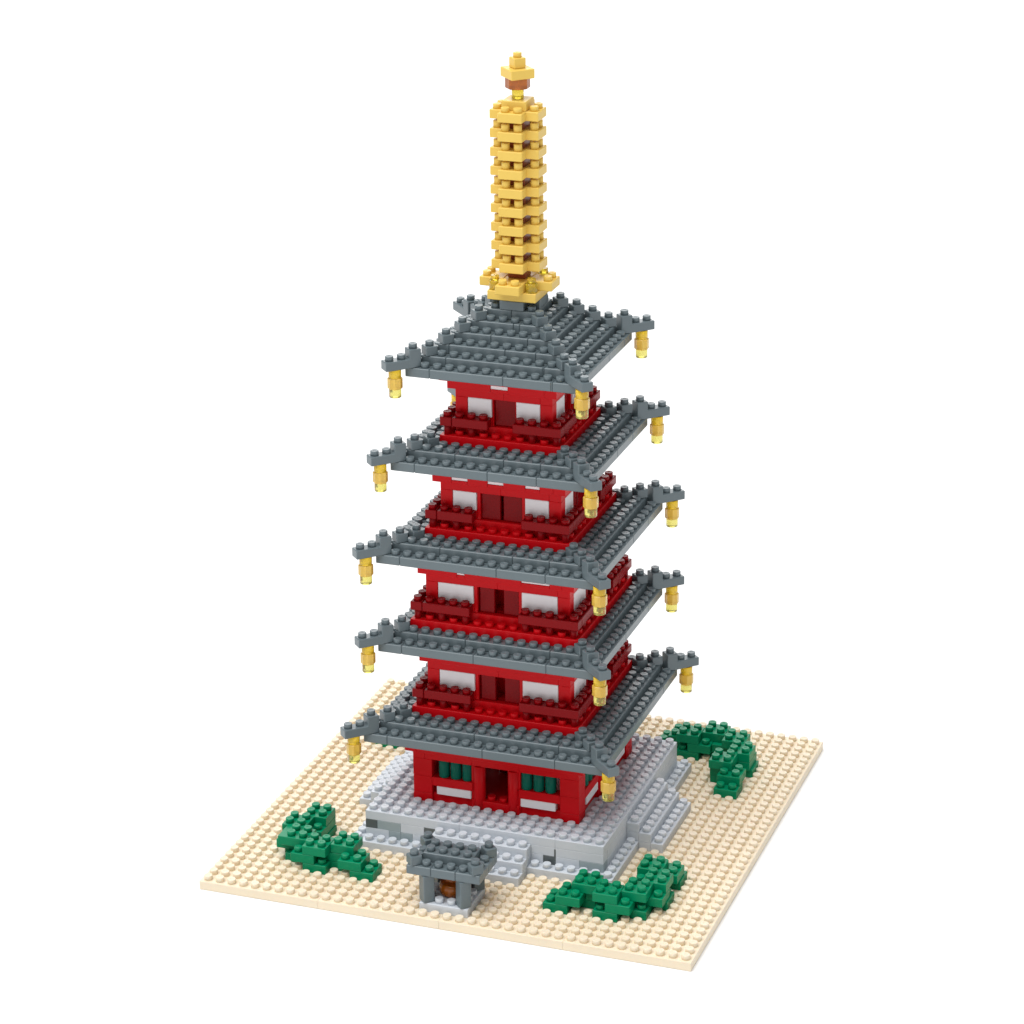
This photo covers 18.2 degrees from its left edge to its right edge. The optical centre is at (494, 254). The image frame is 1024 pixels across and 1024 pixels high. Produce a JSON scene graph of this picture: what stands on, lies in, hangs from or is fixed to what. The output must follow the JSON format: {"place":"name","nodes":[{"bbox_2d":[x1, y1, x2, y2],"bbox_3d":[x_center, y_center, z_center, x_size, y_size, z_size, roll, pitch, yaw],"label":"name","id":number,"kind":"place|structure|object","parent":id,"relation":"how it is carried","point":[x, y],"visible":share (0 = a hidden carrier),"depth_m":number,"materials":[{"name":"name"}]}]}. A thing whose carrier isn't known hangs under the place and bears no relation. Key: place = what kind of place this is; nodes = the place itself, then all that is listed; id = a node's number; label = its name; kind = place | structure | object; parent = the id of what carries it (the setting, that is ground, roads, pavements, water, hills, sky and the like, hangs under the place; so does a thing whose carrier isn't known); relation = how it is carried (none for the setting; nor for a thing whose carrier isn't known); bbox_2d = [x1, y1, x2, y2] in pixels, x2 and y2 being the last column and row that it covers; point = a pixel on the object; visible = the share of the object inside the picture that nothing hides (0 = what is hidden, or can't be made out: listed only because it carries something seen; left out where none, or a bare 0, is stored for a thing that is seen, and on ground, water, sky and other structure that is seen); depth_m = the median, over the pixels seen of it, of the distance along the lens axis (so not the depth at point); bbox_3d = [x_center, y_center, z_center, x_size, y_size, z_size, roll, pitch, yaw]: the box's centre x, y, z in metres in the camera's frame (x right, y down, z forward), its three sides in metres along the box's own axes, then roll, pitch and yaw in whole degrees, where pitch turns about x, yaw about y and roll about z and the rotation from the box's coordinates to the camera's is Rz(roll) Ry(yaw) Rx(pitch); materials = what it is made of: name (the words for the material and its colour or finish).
{"place":"outdoors","nodes":[
{"label":"outdoors","id":0,"kind":"place"},
{"bbox_2d":[0,0,1023,1023],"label":"ground","id":1,"kind":"structure","parent":0,"point":[243,246],"depth_m":13.88,"materials":[{"name":"white paper"}]},
{"bbox_2d":[199,678,822,970],"bbox_3d":[0.099,1.821,10.465,1.605,0.043,1.603,5,18,19],"label":"base plate","id":2,"kind":"object","parent":1,"relation":"on","point":[715,847],"visible":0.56,"depth_m":10.04,"materials":[{"name":"beige plastic"}]},
{"bbox_2d":[276,802,381,882],"bbox_3d":[-0.503,1.861,10.148,0.359,0.104,0.279,5,18,19],"label":"bush","id":3,"kind":"object","parent":2,"relation":"on","point":[308,841],"visible":1,"depth_m":10.05,"materials":[{"name":"green plastic"}]},
{"bbox_2d":[376,743,398,748],"bbox_3d":[-0.209,1.581,11.074,0.506,0.105,0.252,-8,18,-24],"label":"bush","id":4,"kind":"object","parent":2,"relation":"on","point":[394,747],"visible":0.01,"depth_m":10.91,"materials":[{"name":"green plastic"}]},
{"bbox_2d":[406,831,496,917],"bbox_3d":[-0.132,1.907,9.823,0.252,0.194,0.172,5,18,19],"label":"garden shrine","id":5,"kind":"object","parent":2,"relation":"on","point":[452,876],"visible":1,"depth_m":9.77,"materials":[{"name":"grey plastic"}]},
{"bbox_2d":[356,733,691,886],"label":"stone platform","id":6,"kind":"structure","parent":2,"relation":"on","point":[647,809],"depth_m":10.16,"materials":[{"name":"grey plastic"}]},
{"bbox_2d":[340,51,698,823],"bbox_3d":[0.083,0.540,10.083,0.926,2.421,0.926,5,18,19],"label":"pagoda","id":7,"kind":"object","parent":6,"relation":"on","point":[508,547],"visible":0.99,"depth_m":9.96,"materials":[{"name":"red plastic"}]},
{"bbox_2d":[346,736,360,763],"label":"hanging lantern","id":8,"kind":"object","parent":7,"relation":"hanging from","point":[353,748],"visible":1,"depth_m":10.11,"materials":[{"name":"gold plastic"}]},
{"bbox_2d":[358,557,372,584],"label":"hanging lantern","id":9,"kind":"object","parent":7,"relation":"hanging from","point":[365,569],"visible":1,"depth_m":9.96,"materials":[{"name":"gold plastic"}]},
{"bbox_2d":[360,646,375,672],"bbox_3d":[-0.399,1.270,10.059,0.044,0.091,0.044,-8,18,-24],"label":"hanging lantern","id":10,"kind":"object","parent":7,"relation":"hanging from","point":[368,658],"visible":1,"depth_m":10.04,"materials":[{"name":"gold plastic"}]},
{"bbox_2d":[373,464,387,491],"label":"hanging lantern","id":11,"kind":"object","parent":7,"relation":"hanging from","point":[380,476],"visible":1,"depth_m":9.89,"materials":[{"name":"gold plastic"}]},
{"bbox_2d":[387,370,402,398],"bbox_3d":[-0.308,0.394,9.848,0.044,0.091,0.044,-8,18,-24],"label":"hanging lantern","id":12,"kind":"object","parent":7,"relation":"hanging from","point":[394,382],"visible":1,"depth_m":9.83,"materials":[{"name":"gold plastic"}]},
{"bbox_2d":[450,394,455,405],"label":"hanging lantern","id":13,"kind":"object","parent":7,"relation":"hanging from","point":[453,398],"visible":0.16,"depth_m":10.51,"materials":[{"name":"gold plastic"}]},
{"bbox_2d":[574,389,589,418],"bbox_3d":[0.264,0.448,9.650,0.044,0.091,0.044,-8,18,-24],"label":"hanging lantern","id":14,"kind":"object","parent":7,"relation":"hanging from","point":[581,403],"visible":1,"depth_m":9.63,"materials":[{"name":"gold plastic"}]},
{"bbox_2d":[583,487,598,517],"bbox_3d":[0.292,0.750,9.686,0.044,0.091,0.044,-8,18,-24],"label":"hanging lantern","id":15,"kind":"object","parent":7,"relation":"hanging from","point":[590,502],"visible":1,"depth_m":9.67,"materials":[{"name":"gold plastic"}]},
{"bbox_2d":[592,586,606,615],"bbox_3d":[0.320,1.051,9.723,0.044,0.091,0.044,-8,18,-24],"label":"hanging lantern","id":16,"kind":"object","parent":7,"relation":"hanging from","point":[599,600],"visible":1,"depth_m":9.71,"materials":[{"name":"gold plastic"}]},
{"bbox_2d":[592,676,606,705],"bbox_3d":[0.323,1.338,9.809,0.044,0.091,0.044,-8,18,-24],"label":"hanging lantern","id":17,"kind":"object","parent":7,"relation":"hanging from","point":[599,691],"visible":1,"depth_m":9.79,"materials":[{"name":"gold plastic"}]},
{"bbox_2d":[601,773,615,801],"bbox_3d":[0.351,1.639,9.845,0.044,0.091,0.044,-8,18,-24],"label":"hanging lantern","id":18,"kind":"object","parent":7,"relation":"hanging from","point":[608,787],"visible":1,"depth_m":9.83,"materials":[{"name":"gold plastic"}]},
{"bbox_2d":[634,330,648,358],"bbox_3d":[0.469,0.282,10.197,0.044,0.091,0.044,-8,18,-24],"label":"hanging lantern","id":19,"kind":"object","parent":7,"relation":"hanging from","point":[641,342],"visible":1,"depth_m":10.18,"materials":[{"name":"gold plastic"}]},
{"bbox_2d":[650,416,663,443],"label":"hanging lantern","id":20,"kind":"object","parent":7,"relation":"hanging from","point":[657,428],"visible":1,"depth_m":10.29,"materials":[{"name":"gold plastic"}]},
{"bbox_2d":[664,586,678,612],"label":"hanging lantern","id":21,"kind":"object","parent":7,"relation":"hanging from","point":[671,600],"visible":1,"depth_m":10.48,"materials":[{"name":"gold plastic"}]},
{"bbox_2d":[665,500,678,527],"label":"hanging lantern","id":22,"kind":"object","parent":7,"relation":"hanging from","point":[672,512],"visible":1,"depth_m":10.40,"materials":[{"name":"gold plastic"}]},
{"bbox_2d":[679,667,692,692],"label":"hanging lantern","id":23,"kind":"object","parent":7,"relation":"hanging from","point":[686,678],"visible":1,"depth_m":10.59,"materials":[{"name":"gold plastic"}]},
{"bbox_2d":[543,854,686,922],"bbox_3d":[0.400,1.952,9.814,0.495,0.105,0.245,-7,18,-21],"label":"bush","id":24,"kind":"object","parent":2,"relation":"on","point":[645,892],"visible":1,"depth_m":9.77,"materials":[{"name":"green plastic"}]},
{"bbox_2d":[661,720,758,799],"bbox_3d":[0.751,1.671,10.742,0.252,0.105,0.506,-8,18,-24],"label":"bush","id":25,"kind":"object","parent":2,"relation":"on","point":[733,761],"visible":0.98,"depth_m":10.72,"materials":[{"name":"green plastic"}]}
]}

